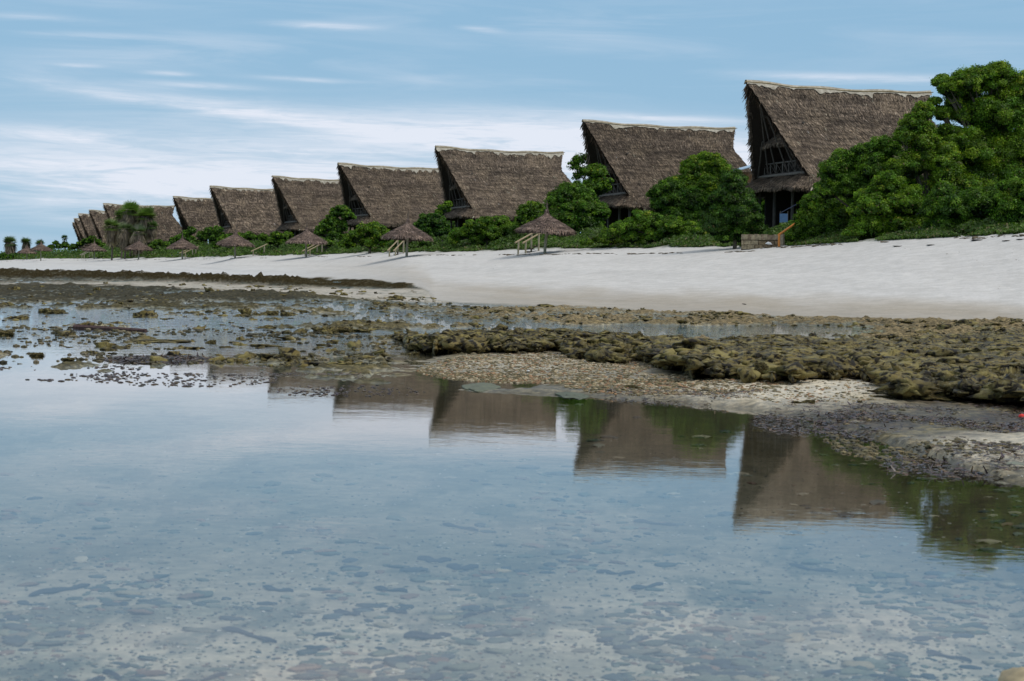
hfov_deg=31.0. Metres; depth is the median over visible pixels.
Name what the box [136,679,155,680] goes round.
bed stone
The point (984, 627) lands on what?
bed stone
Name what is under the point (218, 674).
seaweed strand
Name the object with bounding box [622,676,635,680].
bed stone
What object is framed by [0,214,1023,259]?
dune ground cover
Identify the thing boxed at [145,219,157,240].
fan palm
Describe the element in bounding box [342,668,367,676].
bed stone
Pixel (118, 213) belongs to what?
fan palm
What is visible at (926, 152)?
broadleaf tree
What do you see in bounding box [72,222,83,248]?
thatched hut
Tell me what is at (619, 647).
bed stone
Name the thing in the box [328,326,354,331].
reef rock
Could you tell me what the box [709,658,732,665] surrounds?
bed stone
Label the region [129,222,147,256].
fan palm
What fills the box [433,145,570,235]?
thatched hut
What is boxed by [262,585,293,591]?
seaweed strand
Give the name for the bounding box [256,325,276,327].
reef rock
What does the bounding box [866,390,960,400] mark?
reef rock
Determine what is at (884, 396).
reef rock
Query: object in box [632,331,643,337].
reef rock
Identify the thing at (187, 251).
stair rails
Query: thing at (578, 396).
reef slab
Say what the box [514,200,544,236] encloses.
broadleaf bush
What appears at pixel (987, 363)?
reef ledge
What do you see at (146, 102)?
sky
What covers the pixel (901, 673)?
bed stone
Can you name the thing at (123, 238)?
fan palm
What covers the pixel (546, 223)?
beach parasol
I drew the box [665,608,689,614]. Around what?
bed stone
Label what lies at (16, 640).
bed stone
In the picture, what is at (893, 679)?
bed stone
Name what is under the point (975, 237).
strandline weed
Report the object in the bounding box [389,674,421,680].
bed stone
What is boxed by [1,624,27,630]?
bed stone
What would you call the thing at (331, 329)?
reef rock
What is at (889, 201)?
broadleaf bush
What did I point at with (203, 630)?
bed stone
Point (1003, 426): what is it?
stranded seaweed
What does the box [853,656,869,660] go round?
bed stone
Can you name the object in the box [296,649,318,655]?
bed stone
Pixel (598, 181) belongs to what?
broadleaf bush
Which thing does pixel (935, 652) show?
seaweed strand
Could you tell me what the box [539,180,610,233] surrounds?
broadleaf bush
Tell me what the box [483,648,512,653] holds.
bed stone
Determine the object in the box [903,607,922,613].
bed stone
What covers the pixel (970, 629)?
bed stone
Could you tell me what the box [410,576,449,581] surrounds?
bed stone
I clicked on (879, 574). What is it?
bed stone
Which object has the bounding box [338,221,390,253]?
hedge shrub
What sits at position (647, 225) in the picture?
broadleaf bush
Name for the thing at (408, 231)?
beach parasol
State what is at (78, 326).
rock
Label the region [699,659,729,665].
bed stone
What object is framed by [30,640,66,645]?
bed stone
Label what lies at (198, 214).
thatched hut
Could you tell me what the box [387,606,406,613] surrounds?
seaweed strand
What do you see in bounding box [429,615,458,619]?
bed stone
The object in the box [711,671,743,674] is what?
bed stone
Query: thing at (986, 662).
bed stone
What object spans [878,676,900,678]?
bed stone
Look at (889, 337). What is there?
reef rock
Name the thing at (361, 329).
reef rock
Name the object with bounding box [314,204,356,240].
broadleaf bush
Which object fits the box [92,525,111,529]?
bed stone
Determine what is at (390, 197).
thatched hut
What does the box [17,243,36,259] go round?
beach parasol
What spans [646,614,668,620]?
bed stone
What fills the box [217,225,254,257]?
beach parasol
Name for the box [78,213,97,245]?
thatched hut
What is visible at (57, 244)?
broadleaf bush
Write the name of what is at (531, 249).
stair rails
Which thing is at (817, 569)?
seaweed strand
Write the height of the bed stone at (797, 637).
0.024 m
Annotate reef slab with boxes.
[462,382,500,391]
[555,392,588,399]
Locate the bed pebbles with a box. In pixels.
[0,420,1023,680]
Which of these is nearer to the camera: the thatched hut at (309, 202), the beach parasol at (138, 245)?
the thatched hut at (309, 202)
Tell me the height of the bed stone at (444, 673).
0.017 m
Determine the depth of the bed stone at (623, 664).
6.70 m
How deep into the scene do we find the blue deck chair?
123.75 m
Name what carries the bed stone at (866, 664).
on the ground at (932, 281)
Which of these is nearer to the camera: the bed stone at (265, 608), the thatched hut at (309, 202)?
the bed stone at (265, 608)
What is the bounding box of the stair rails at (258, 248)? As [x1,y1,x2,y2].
[250,244,266,255]
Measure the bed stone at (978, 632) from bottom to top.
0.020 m
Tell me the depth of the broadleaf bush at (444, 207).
195.38 m
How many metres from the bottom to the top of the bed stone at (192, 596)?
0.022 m
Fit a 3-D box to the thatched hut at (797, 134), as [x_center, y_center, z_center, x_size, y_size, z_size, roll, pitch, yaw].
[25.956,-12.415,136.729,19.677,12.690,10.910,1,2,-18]
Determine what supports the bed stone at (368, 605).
on the ground at (932, 281)
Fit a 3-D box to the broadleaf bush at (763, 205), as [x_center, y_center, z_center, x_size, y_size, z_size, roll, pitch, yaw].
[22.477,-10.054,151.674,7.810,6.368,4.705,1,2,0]
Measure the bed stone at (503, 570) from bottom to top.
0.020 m
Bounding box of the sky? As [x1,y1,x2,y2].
[0,0,1023,255]
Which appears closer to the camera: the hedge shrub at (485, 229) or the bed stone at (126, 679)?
the bed stone at (126, 679)
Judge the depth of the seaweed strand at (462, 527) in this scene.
10.25 m
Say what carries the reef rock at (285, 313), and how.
on the ground at (932, 281)
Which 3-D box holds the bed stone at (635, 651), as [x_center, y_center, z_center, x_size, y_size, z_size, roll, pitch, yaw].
[0.471,1.169,6.932,0.186,0.024,0.104,1,2,-15]
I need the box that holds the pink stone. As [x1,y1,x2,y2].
[0,600,9,604]
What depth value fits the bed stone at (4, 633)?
7.05 m
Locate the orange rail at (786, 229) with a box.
[778,223,795,246]
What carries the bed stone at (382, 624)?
on the ground at (932, 281)
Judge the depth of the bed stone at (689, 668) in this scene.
6.65 m
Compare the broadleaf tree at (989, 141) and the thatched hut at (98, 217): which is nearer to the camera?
the broadleaf tree at (989, 141)
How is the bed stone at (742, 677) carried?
on the ground at (932, 281)
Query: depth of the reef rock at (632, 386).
20.94 m
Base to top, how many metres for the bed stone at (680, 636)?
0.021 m
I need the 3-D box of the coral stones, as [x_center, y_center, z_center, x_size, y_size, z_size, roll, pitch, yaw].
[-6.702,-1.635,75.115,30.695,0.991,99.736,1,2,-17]
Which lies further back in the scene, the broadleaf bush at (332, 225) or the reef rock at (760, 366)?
the broadleaf bush at (332, 225)
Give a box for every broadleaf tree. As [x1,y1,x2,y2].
[880,100,983,197]
[927,59,1023,186]
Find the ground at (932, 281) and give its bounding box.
[0,233,1023,680]
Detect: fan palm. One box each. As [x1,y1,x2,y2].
[3,236,18,254]
[21,237,31,249]
[62,235,67,249]
[101,217,121,259]
[115,207,123,258]
[116,221,134,258]
[119,200,140,255]
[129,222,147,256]
[135,205,156,253]
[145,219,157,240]
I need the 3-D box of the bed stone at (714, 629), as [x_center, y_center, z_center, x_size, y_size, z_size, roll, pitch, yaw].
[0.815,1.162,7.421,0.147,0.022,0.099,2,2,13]
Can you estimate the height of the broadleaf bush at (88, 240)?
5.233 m
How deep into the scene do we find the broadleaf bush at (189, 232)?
289.10 m
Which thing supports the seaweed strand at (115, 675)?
on the ground at (932, 281)
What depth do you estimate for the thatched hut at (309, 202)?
272.75 m
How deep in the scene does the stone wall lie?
112.90 m
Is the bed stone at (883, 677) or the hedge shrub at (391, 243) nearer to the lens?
the bed stone at (883, 677)
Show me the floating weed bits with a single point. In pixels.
(123, 367)
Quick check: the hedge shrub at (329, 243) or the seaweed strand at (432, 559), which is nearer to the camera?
the seaweed strand at (432, 559)
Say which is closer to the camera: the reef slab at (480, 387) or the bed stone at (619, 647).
the bed stone at (619, 647)
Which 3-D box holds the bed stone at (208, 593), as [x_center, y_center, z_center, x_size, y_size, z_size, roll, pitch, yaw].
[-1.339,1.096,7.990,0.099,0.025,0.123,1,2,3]
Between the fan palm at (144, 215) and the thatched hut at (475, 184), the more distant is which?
the fan palm at (144, 215)
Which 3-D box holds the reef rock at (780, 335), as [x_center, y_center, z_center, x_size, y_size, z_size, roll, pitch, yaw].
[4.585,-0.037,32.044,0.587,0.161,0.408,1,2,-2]
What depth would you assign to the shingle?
22.28 m
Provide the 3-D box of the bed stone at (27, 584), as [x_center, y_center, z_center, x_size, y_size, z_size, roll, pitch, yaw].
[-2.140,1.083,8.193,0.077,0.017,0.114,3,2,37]
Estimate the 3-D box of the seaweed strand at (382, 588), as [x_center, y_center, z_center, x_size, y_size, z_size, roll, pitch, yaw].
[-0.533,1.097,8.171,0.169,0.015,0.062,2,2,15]
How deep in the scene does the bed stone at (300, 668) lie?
6.50 m
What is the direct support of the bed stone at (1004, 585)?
on the ground at (932, 281)
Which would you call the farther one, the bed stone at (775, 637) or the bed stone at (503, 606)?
the bed stone at (503, 606)
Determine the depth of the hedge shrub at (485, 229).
157.18 m
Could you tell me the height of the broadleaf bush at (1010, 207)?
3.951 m
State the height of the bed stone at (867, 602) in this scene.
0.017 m
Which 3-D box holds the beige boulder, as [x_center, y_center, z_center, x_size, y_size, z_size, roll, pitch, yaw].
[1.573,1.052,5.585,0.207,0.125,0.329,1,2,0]
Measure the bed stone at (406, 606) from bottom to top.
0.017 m
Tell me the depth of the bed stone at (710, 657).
6.85 m
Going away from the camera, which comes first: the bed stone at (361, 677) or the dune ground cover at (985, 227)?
the bed stone at (361, 677)
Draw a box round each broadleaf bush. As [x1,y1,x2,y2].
[0,251,41,258]
[47,240,72,249]
[70,235,105,249]
[168,226,196,243]
[195,225,224,247]
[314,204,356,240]
[434,200,452,241]
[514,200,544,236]
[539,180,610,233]
[581,163,613,199]
[598,209,707,243]
[645,176,709,223]
[694,168,766,248]
[755,196,764,223]
[783,191,856,240]
[812,134,925,206]
[839,169,928,236]
[915,180,1004,233]
[989,167,1023,226]
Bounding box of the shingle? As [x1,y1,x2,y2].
[416,352,1023,464]
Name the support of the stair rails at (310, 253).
on the ground at (932, 281)
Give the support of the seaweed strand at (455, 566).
on the ground at (932, 281)
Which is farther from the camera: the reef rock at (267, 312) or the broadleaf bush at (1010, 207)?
the broadleaf bush at (1010, 207)
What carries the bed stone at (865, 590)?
on the ground at (932, 281)
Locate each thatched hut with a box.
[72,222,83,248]
[73,218,86,247]
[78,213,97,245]
[89,209,115,248]
[103,203,181,256]
[172,196,248,245]
[209,185,313,241]
[271,175,353,244]
[336,162,445,241]
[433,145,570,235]
[580,119,750,228]
[742,80,960,227]
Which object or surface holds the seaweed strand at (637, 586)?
on the ground at (932, 281)
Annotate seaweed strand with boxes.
[29,583,89,595]
[56,676,105,680]
[103,669,138,680]
[177,672,226,680]
[222,626,276,642]
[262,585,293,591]
[334,609,359,614]
[374,585,406,591]
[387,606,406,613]
[404,631,451,638]
[417,555,451,562]
[442,523,478,531]
[446,563,478,569]
[463,608,491,617]
[596,569,634,574]
[627,635,648,642]
[631,582,662,588]
[634,519,676,525]
[789,563,832,571]
[926,650,971,661]
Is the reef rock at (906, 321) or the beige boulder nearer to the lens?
the beige boulder
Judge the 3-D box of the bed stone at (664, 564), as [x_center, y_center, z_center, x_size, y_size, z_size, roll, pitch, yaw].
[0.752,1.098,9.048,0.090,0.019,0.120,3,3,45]
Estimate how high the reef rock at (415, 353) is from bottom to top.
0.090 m
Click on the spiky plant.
(596, 232)
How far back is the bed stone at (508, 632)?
7.18 m
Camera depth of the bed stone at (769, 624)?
7.54 m
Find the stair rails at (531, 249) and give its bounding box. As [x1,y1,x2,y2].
[515,233,540,253]
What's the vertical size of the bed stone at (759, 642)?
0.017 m
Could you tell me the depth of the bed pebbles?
7.73 m
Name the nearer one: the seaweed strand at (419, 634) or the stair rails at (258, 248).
the seaweed strand at (419, 634)
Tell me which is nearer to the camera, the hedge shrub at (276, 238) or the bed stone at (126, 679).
the bed stone at (126, 679)
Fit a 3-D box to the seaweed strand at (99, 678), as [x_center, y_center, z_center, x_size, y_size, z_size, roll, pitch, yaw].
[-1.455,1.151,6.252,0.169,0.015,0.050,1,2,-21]
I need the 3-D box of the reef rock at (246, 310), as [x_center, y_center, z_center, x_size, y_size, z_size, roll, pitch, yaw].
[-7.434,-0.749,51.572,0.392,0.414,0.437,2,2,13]
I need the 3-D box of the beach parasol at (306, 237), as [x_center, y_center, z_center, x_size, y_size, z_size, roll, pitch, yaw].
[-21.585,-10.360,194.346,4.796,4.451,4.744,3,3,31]
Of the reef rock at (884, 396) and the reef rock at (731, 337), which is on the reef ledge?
the reef rock at (731, 337)
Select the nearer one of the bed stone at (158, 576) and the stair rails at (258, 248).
the bed stone at (158, 576)
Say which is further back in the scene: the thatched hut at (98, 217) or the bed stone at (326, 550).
the thatched hut at (98, 217)
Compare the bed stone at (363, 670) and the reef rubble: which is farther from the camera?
the reef rubble
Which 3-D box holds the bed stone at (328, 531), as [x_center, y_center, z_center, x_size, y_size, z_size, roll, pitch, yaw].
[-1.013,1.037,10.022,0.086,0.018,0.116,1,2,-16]
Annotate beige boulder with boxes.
[998,667,1023,680]
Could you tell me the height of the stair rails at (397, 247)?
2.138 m
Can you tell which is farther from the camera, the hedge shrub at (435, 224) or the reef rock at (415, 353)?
the hedge shrub at (435, 224)
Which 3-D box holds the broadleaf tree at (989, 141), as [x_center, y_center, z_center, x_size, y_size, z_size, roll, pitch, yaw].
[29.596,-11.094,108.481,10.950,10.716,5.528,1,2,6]
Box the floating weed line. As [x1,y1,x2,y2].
[0,349,362,377]
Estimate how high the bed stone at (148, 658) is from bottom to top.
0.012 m
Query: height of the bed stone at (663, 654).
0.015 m
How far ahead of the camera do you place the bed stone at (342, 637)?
7.07 m
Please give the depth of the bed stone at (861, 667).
6.70 m
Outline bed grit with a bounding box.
[0,403,1023,680]
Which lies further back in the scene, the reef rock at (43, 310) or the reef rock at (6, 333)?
the reef rock at (43, 310)
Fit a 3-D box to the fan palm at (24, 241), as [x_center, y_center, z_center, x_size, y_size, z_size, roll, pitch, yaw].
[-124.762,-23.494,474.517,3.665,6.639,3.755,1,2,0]
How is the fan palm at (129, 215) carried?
on the ground at (932, 281)
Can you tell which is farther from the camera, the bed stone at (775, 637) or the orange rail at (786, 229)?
the orange rail at (786, 229)
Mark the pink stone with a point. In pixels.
(4, 602)
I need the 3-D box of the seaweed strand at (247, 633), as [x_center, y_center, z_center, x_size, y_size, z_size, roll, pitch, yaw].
[-0.998,1.130,7.110,0.048,0.015,0.356,0,2,-43]
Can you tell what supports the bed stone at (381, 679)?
on the ground at (932, 281)
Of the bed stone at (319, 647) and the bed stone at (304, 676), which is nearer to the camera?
the bed stone at (304, 676)
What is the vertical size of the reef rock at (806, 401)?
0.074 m
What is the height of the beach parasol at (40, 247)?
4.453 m
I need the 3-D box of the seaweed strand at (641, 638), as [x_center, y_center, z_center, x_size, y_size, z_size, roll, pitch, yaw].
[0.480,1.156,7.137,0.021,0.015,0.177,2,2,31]
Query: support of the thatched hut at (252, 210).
on the ground at (932, 281)
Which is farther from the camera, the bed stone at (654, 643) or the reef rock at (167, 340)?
the reef rock at (167, 340)
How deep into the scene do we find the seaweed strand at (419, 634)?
7.13 m
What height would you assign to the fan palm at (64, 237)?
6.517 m
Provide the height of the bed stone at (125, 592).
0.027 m
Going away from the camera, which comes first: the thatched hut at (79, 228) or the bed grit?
the bed grit
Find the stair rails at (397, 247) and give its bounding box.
[387,241,403,256]
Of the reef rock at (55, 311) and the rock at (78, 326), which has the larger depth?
the reef rock at (55, 311)
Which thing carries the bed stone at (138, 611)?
on the ground at (932, 281)
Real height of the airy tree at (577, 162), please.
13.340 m
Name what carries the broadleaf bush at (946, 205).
on the ground at (932, 281)
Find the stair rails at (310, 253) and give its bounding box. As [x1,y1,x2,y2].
[302,244,322,255]
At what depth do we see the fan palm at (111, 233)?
307.04 m
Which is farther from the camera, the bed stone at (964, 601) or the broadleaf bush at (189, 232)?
the broadleaf bush at (189, 232)
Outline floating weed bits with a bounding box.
[0,365,424,396]
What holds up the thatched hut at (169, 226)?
on the ground at (932, 281)
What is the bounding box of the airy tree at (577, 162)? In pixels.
[567,152,589,180]
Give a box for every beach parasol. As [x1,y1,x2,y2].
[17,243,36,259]
[29,242,51,260]
[82,238,106,258]
[124,239,152,258]
[166,233,198,258]
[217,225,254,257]
[285,224,327,257]
[381,212,433,256]
[513,204,577,252]
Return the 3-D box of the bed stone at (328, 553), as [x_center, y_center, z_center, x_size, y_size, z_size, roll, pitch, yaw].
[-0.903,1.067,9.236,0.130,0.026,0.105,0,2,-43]
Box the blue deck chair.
[780,204,796,223]
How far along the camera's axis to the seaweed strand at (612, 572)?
8.75 m
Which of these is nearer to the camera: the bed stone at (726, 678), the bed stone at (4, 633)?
the bed stone at (726, 678)
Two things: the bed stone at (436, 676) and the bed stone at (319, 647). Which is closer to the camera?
the bed stone at (436, 676)
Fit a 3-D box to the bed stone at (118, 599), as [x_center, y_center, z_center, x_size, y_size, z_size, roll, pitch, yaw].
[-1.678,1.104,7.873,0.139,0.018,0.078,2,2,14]
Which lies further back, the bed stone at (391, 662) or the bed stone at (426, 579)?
the bed stone at (426, 579)
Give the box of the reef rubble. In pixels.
[0,291,1005,363]
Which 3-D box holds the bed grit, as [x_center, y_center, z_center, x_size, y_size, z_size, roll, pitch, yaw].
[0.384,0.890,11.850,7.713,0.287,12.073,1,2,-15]
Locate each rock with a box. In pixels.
[0,330,15,335]
[13,315,29,318]
[29,352,44,355]
[38,308,50,312]
[47,309,67,312]
[62,357,75,360]
[73,324,146,331]
[123,338,191,342]
[238,307,251,313]
[249,344,280,346]
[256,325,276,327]
[259,310,279,314]
[280,311,293,314]
[311,326,336,332]
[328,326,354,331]
[354,327,371,331]
[405,352,419,354]
[493,309,518,312]
[624,384,641,388]
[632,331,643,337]
[726,335,740,339]
[754,362,768,371]
[773,334,791,337]
[800,399,814,403]
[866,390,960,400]
[874,395,893,398]
[887,335,903,339]
[899,320,913,323]
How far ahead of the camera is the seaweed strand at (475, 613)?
7.60 m
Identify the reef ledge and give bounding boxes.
[389,323,1023,402]
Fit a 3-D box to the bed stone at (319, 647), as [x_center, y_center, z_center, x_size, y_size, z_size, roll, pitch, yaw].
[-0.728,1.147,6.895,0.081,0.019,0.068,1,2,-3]
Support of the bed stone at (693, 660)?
on the ground at (932, 281)
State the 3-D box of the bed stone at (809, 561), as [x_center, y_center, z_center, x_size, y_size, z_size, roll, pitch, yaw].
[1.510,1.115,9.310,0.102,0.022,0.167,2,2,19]
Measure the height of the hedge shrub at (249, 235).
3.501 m
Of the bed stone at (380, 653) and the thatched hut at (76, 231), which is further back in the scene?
the thatched hut at (76, 231)
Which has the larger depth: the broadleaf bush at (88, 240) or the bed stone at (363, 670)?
the broadleaf bush at (88, 240)
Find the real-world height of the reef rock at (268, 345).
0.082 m
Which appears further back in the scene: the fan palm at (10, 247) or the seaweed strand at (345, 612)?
the fan palm at (10, 247)
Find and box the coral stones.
[0,281,1023,366]
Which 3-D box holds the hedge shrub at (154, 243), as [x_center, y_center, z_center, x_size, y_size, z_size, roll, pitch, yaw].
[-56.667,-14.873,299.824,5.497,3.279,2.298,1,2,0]
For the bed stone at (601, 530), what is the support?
on the ground at (932, 281)
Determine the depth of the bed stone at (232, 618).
7.46 m
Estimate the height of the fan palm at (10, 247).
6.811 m
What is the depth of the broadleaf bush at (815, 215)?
113.10 m
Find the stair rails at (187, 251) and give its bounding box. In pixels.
[179,245,198,257]
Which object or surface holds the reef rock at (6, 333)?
on the ground at (932, 281)
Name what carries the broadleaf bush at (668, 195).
on the ground at (932, 281)
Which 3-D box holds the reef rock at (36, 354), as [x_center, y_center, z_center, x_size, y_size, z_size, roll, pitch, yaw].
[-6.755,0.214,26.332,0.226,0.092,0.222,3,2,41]
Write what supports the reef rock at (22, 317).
on the ground at (932, 281)
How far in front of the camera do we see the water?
14.56 m
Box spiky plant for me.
[590,226,602,234]
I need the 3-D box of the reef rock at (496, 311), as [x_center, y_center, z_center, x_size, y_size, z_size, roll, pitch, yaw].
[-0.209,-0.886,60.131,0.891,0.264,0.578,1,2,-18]
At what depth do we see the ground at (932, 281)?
10.46 m
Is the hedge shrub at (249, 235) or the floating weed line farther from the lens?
the hedge shrub at (249, 235)
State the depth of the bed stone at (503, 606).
7.80 m
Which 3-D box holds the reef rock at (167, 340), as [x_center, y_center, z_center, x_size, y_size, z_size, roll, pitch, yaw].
[-6.376,0.013,33.249,1.344,0.084,1.098,3,2,45]
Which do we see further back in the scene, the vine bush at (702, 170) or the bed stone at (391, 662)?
the vine bush at (702, 170)
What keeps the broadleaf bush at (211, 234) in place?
on the ground at (932, 281)
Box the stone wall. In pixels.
[741,234,784,249]
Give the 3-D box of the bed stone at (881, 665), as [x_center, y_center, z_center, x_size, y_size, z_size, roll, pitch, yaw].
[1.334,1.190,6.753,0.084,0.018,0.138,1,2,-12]
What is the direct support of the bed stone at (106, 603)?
on the ground at (932, 281)
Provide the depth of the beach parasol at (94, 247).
338.57 m
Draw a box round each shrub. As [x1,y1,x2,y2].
[147,239,174,252]
[210,231,256,248]
[257,230,297,248]
[307,236,339,251]
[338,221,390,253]
[385,240,432,248]
[413,212,451,242]
[445,215,526,246]
[579,234,639,247]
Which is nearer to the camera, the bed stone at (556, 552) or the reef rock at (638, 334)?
the bed stone at (556, 552)
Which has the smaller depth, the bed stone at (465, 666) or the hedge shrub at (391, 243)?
the bed stone at (465, 666)
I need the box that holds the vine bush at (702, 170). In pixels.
[671,151,732,206]
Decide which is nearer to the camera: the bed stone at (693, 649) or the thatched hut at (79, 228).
the bed stone at (693, 649)
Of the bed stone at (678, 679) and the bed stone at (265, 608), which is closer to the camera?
the bed stone at (678, 679)
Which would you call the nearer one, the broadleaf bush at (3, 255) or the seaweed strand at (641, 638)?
the seaweed strand at (641, 638)
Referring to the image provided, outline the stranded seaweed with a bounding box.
[604,385,1023,478]
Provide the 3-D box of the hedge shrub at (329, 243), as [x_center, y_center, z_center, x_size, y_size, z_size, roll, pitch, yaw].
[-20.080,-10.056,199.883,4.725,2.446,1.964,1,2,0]
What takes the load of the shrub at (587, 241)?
on the ground at (932, 281)
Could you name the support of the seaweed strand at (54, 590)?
on the ground at (932, 281)
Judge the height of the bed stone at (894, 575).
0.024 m
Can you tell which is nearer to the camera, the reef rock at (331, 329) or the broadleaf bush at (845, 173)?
the reef rock at (331, 329)
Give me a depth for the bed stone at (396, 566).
8.81 m
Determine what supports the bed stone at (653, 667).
on the ground at (932, 281)
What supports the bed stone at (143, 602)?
on the ground at (932, 281)
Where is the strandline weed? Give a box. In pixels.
[1,234,1023,288]
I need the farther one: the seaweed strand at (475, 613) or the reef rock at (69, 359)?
the reef rock at (69, 359)
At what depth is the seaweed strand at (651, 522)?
10.59 m
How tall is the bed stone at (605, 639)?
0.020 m
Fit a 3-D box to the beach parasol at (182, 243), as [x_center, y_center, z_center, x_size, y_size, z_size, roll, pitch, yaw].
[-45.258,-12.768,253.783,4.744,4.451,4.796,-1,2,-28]
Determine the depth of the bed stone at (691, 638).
7.17 m
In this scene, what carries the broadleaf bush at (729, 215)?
on the ground at (932, 281)
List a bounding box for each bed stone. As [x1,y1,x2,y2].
[0,629,10,636]
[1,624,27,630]
[3,635,27,646]
[17,582,39,586]
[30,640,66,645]
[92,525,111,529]
[99,600,121,605]
[107,597,131,600]
[114,590,141,594]
[119,676,136,680]
[126,609,154,614]
[136,601,149,604]
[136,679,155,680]
[138,655,158,660]
[153,574,169,578]
[177,593,204,599]
[182,627,214,632]
[193,590,213,596]
[220,616,246,620]
[255,606,273,610]
[287,664,322,672]
[290,672,323,679]
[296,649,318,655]
[306,645,326,650]
[314,549,336,552]
[318,529,333,533]
[318,552,340,555]
[332,635,357,639]
[337,670,357,677]
[338,675,372,679]
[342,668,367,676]
[354,603,387,607]
[354,668,370,673]
[371,650,394,656]
[372,622,393,627]
[372,677,398,680]
[383,656,408,667]
[386,565,409,567]
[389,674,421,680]
[398,604,413,608]
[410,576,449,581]
[422,672,443,680]
[424,670,455,676]
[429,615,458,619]
[444,662,480,670]
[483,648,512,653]
[494,569,510,572]
[496,604,514,608]
[496,628,523,635]
[550,550,569,554]
[593,528,615,532]
[596,637,612,642]
[612,644,631,649]
[614,648,662,654]
[616,662,629,665]
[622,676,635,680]
[638,639,665,646]
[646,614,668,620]
[646,664,664,670]
[654,562,679,566]
[654,653,679,656]
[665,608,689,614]
[672,634,688,639]
[673,677,689,680]
[679,658,704,663]
[683,636,703,641]
[683,665,711,670]
[686,647,702,652]
[698,655,715,659]
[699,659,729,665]
[701,626,730,631]
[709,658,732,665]
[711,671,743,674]
[722,676,731,680]
[730,675,756,680]
[754,640,769,645]
[756,634,791,640]
[757,622,785,626]
[784,632,805,642]
[801,559,821,564]
[841,660,874,668]
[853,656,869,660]
[854,665,872,670]
[856,587,875,592]
[859,601,877,604]
[872,572,886,577]
[872,662,889,668]
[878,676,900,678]
[883,572,909,577]
[884,677,908,680]
[890,670,911,677]
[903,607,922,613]
[951,599,977,603]
[958,627,988,631]
[965,625,987,629]
[966,630,988,634]
[982,660,997,664]
[996,583,1015,587]
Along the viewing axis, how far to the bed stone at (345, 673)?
6.41 m
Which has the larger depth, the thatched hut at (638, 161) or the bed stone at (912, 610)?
the thatched hut at (638, 161)

